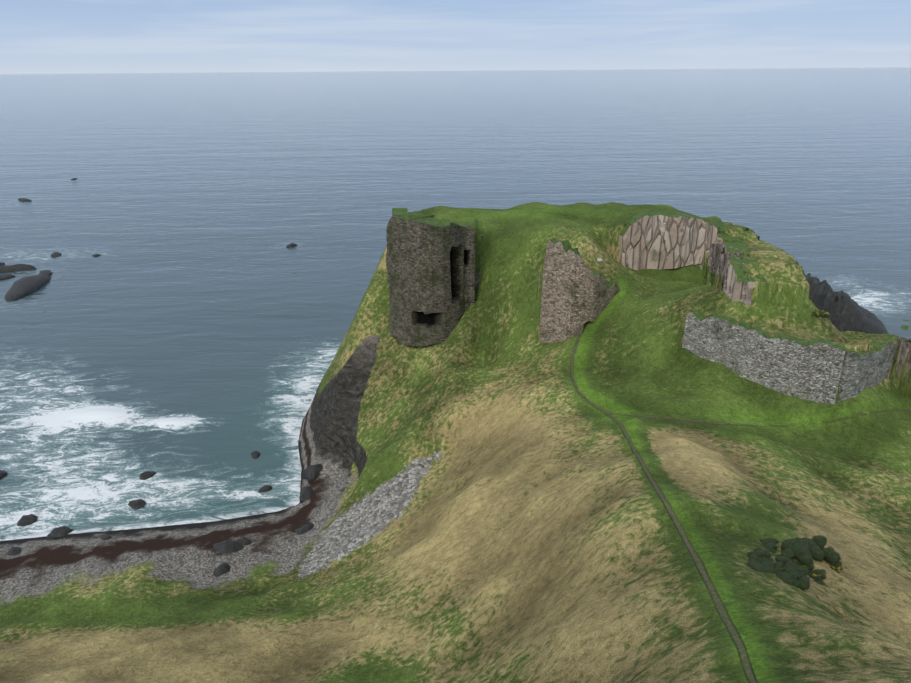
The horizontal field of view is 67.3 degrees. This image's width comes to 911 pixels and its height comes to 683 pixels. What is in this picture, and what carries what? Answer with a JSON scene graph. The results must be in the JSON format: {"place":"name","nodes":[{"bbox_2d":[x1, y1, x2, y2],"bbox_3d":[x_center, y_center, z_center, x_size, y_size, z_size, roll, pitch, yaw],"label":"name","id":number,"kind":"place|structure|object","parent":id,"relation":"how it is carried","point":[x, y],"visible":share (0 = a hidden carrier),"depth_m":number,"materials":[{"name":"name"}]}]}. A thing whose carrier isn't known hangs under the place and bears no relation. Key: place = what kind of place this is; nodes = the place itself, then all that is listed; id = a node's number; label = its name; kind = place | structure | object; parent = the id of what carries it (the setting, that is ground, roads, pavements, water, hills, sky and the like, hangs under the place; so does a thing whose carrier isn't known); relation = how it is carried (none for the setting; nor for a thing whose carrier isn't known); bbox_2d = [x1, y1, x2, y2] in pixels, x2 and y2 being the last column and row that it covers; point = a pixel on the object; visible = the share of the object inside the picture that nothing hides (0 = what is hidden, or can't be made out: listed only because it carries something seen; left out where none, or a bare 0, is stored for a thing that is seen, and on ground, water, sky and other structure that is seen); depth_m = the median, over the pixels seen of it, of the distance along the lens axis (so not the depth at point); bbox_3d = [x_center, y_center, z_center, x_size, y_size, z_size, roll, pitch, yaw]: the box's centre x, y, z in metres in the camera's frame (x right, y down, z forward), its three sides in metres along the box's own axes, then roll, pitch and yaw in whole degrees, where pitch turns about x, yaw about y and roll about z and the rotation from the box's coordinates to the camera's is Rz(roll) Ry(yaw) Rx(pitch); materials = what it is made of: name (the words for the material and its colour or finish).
{"place":"outdoors","nodes":[
{"label":"outdoors","id":0,"kind":"place"},
{"bbox_2d":[0,202,910,682],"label":"terrain","id":1,"kind":"structure","parent":0,"point":[620,486],"depth_m":52.40,"materials":[{"name":"green plant"}]},
{"bbox_2d":[7,546,21,554],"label":"shore rock","id":2,"kind":"object","parent":1,"relation":"on","point":[14,550],"visible":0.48,"depth_m":67.89,"materials":[{"name":"grey stone"}]},
{"bbox_2d":[46,526,72,537],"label":"shore rock","id":3,"kind":"object","parent":1,"relation":"on","point":[62,531],"visible":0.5,"depth_m":72.02,"materials":[{"name":"grey stone"}]},
{"bbox_2d":[100,535,111,539],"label":"shore rock","id":4,"kind":"object","parent":1,"relation":"on","point":[106,537],"visible":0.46,"depth_m":70.26,"materials":[{"name":"grey stone"}]},
{"bbox_2d":[213,563,229,576],"bbox_3d":[-21.577,21.276,63.267,1.497,1.020,1.759,0,22,2],"label":"shore rock","id":5,"kind":"object","parent":1,"relation":"on","point":[221,569],"visible":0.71,"depth_m":62.99,"materials":[{"name":"grey stone"}]},
{"bbox_2d":[213,540,243,553],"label":"shore rock","id":6,"kind":"object","parent":1,"relation":"on","point":[227,546],"visible":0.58,"depth_m":66.56,"materials":[{"name":"grey stone"}]},
{"bbox_2d":[237,537,251,544],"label":"shore rock","id":7,"kind":"object","parent":1,"relation":"on","point":[244,541],"visible":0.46,"depth_m":67.61,"materials":[{"name":"grey stone"}]},
{"bbox_2d":[295,523,313,534],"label":"shore rock","id":8,"kind":"object","parent":1,"relation":"on","point":[304,529],"visible":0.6,"depth_m":69.11,"materials":[{"name":"grey stone"}]},
{"bbox_2d":[299,486,312,500],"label":"shore rock","id":9,"kind":"object","parent":1,"relation":"on","point":[306,493],"visible":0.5,"depth_m":76.75,"materials":[{"name":"grey stone"}]},
{"bbox_2d":[302,464,322,481],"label":"shore rock","id":10,"kind":"object","parent":1,"relation":"on","point":[310,473],"visible":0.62,"depth_m":78.84,"materials":[{"name":"grey stone"}]},
{"bbox_2d":[386,211,476,346],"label":"tower","id":11,"kind":"structure","parent":1,"relation":"on","point":[430,258],"depth_m":79.74,"materials":[{"name":"stone"}]},
{"bbox_2d":[392,208,407,215],"bbox_3d":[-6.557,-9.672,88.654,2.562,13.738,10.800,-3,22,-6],"label":"grass","id":12,"kind":"structure","parent":11,"relation":"on","point":[395,211],"depth_m":89.65,"materials":[{"name":"plant"}]},
{"bbox_2d":[539,237,619,342],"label":"wall","id":13,"kind":"structure","parent":1,"relation":"on","point":[577,294],"depth_m":72.06,"materials":[{"name":"stone"}]},
{"bbox_2d":[619,212,764,301],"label":"rock face","id":14,"kind":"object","parent":1,"relation":"on","point":[655,240],"visible":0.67,"depth_m":81.98},
{"bbox_2d":[682,310,845,403],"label":"wall","id":15,"kind":"structure","parent":1,"relation":"on","point":[797,367],"depth_m":57.98,"materials":[{"name":"stone"}]},
{"bbox_2d":[747,547,809,575],"bbox_3d":[13.273,9.285,28.609,2.526,0.650,1.851,-1,22,-2],"label":"gorse","id":16,"kind":"object","parent":1,"relation":"on","point":[760,560],"visible":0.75,"depth_m":28.32,"materials":[{"name":"green plant"}]},
{"bbox_2d":[760,538,812,565],"bbox_3d":[14.984,9.517,30.923,2.590,0.747,2.243,-1,22,-2],"label":"gorse","id":17,"kind":"object","parent":1,"relation":"on","point":[798,550],"visible":0.75,"depth_m":30.84,"materials":[{"name":"green plant"}]},
{"bbox_2d":[775,568,809,589],"bbox_3d":[13.614,9.578,27.779,1.444,0.609,1.344,-1,22,-2],"label":"gorse","id":18,"kind":"object","parent":1,"relation":"on","point":[797,579],"visible":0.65,"depth_m":27.48,"materials":[{"name":"green plant"}]},
{"bbox_2d":[791,558,813,570],"bbox_3d":[15.463,10.069,30.421,1.286,0.480,1.129,-1,22,-2],"label":"gorse","id":19,"kind":"object","parent":1,"relation":"on","point":[797,562],"visible":0.33,"depth_m":30.41,"materials":[{"name":"green plant"}]},
{"bbox_2d":[808,569,825,584],"bbox_3d":[15.900,10.369,30.055,1.343,0.476,0.884,-11,24,-25],"label":"gorse","id":20,"kind":"object","parent":1,"relation":"on","point":[818,576],"visible":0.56,"depth_m":30.01,"materials":[{"name":"green plant"}]},
{"bbox_2d":[794,535,840,562],"bbox_3d":[16.880,9.691,32.194,1.883,0.635,1.809,-1,22,-2],"label":"gorse","id":21,"kind":"object","parent":1,"relation":"on","point":[819,552],"visible":0.56,"depth_m":31.70,"materials":[{"name":"green plant"}]},
{"bbox_2d":[811,310,829,317],"bbox_3d":[32.610,-2.503,61.324,1.680,0.484,1.208,-1,22,-2],"label":"gorse","id":22,"kind":"object","parent":1,"relation":"on","point":[821,313],"visible":0.88,"depth_m":61.03,"materials":[{"name":"green plant"}]},
{"bbox_2d":[824,557,842,572],"bbox_3d":[17.516,10.393,31.925,1.151,0.475,1.037,-1,22,-2],"label":"gorse","id":23,"kind":"object","parent":1,"relation":"on","point":[836,567],"visible":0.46,"depth_m":31.77,"materials":[{"name":"green plant"}]},
{"bbox_2d":[782,249,887,333],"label":"rock outcrop","id":24,"kind":"object","parent":1,"relation":"on","point":[844,310],"visible":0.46,"depth_m":126.82,"materials":[{"name":"grey stone"}]},
{"bbox_2d":[837,333,898,402],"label":"wall","id":25,"kind":"structure","parent":1,"relation":"on","point":[862,370],"depth_m":56.76,"materials":[{"name":"stone"}]},
{"bbox_2d":[901,319,909,329],"bbox_3d":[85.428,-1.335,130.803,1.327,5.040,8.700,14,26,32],"label":"grass tuft","id":26,"kind":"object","parent":1,"relation":"on","point":[904,327],"depth_m":127.83,"materials":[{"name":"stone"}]},
{"bbox_2d":[0,67,910,540],"bbox_3d":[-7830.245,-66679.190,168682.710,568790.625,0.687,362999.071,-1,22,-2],"label":"sea","id":27,"kind":"structure","parent":0,"point":[184,335],"depth_m":249.64,"materials":[{"name":"blue liquid"}]},
{"bbox_2d":[0,470,7,478],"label":"shore rock","id":28,"kind":"object","parent":27,"relation":"in","point":[3,473],"visible":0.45,"depth_m":82.62,"materials":[{"name":"grey stone"}]},
{"bbox_2d":[0,274,14,279],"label":"sea rock","id":29,"kind":"object","parent":27,"relation":"in","point":[4,276],"visible":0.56,"depth_m":162.66,"materials":[{"name":"grey stone"}]},
{"bbox_2d":[0,264,35,272],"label":"sea rock","id":30,"kind":"object","parent":27,"relation":"in","point":[14,268],"visible":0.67,"depth_m":168.85,"materials":[{"name":"grey stone"}]},
{"bbox_2d":[18,198,31,201],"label":"sea rock","id":31,"kind":"object","parent":27,"relation":"in","point":[23,199],"visible":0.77,"depth_m":261.17,"materials":[{"name":"grey stone"}]},
{"bbox_2d":[17,514,37,525],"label":"shore rock","id":32,"kind":"object","parent":27,"relation":"in","point":[26,520],"visible":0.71,"depth_m":73.97,"materials":[{"name":"grey stone"}]},
{"bbox_2d":[5,273,50,300],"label":"sea rock","id":33,"kind":"object","parent":27,"relation":"in","point":[23,287],"visible":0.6,"depth_m":152.44,"materials":[{"name":"grey stone"}]},
{"bbox_2d":[39,270,52,276],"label":"sea rock","id":34,"kind":"object","parent":27,"relation":"in","point":[48,272],"visible":0.58,"depth_m":165.67,"materials":[{"name":"grey stone"}]},
{"bbox_2d":[51,252,61,257],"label":"sea rock","id":35,"kind":"object","parent":27,"relation":"in","point":[55,254],"visible":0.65,"depth_m":182.30,"materials":[{"name":"grey stone"}]},
{"bbox_2d":[128,499,145,509],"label":"shore rock","id":36,"kind":"object","parent":27,"relation":"in","point":[137,504],"visible":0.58,"depth_m":76.75,"materials":[{"name":"grey stone"}]},
{"bbox_2d":[139,471,155,479],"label":"shore rock","id":37,"kind":"object","parent":27,"relation":"in","point":[145,475],"visible":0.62,"depth_m":82.25,"materials":[{"name":"grey stone"}]},
{"bbox_2d":[251,451,259,458],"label":"shore rock","id":38,"kind":"object","parent":27,"relation":"in","point":[255,454],"visible":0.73,"depth_m":86.59,"materials":[{"name":"grey stone"}]},
{"bbox_2d":[258,485,271,492],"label":"shore rock","id":39,"kind":"object","parent":27,"relation":"in","point":[265,488],"visible":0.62,"depth_m":79.44,"materials":[{"name":"grey stone"}]},
{"bbox_2d":[286,243,296,246],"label":"sea rock","id":40,"kind":"object","parent":27,"relation":"in","point":[291,244],"visible":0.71,"depth_m":190.24,"materials":[{"name":"grey stone"}]},
{"bbox_2d":[0,0,910,73],"label":"sky","id":41,"kind":"structure","parent":0,"point":[37,36],"materials":[{"name":"blue"}]}
]}

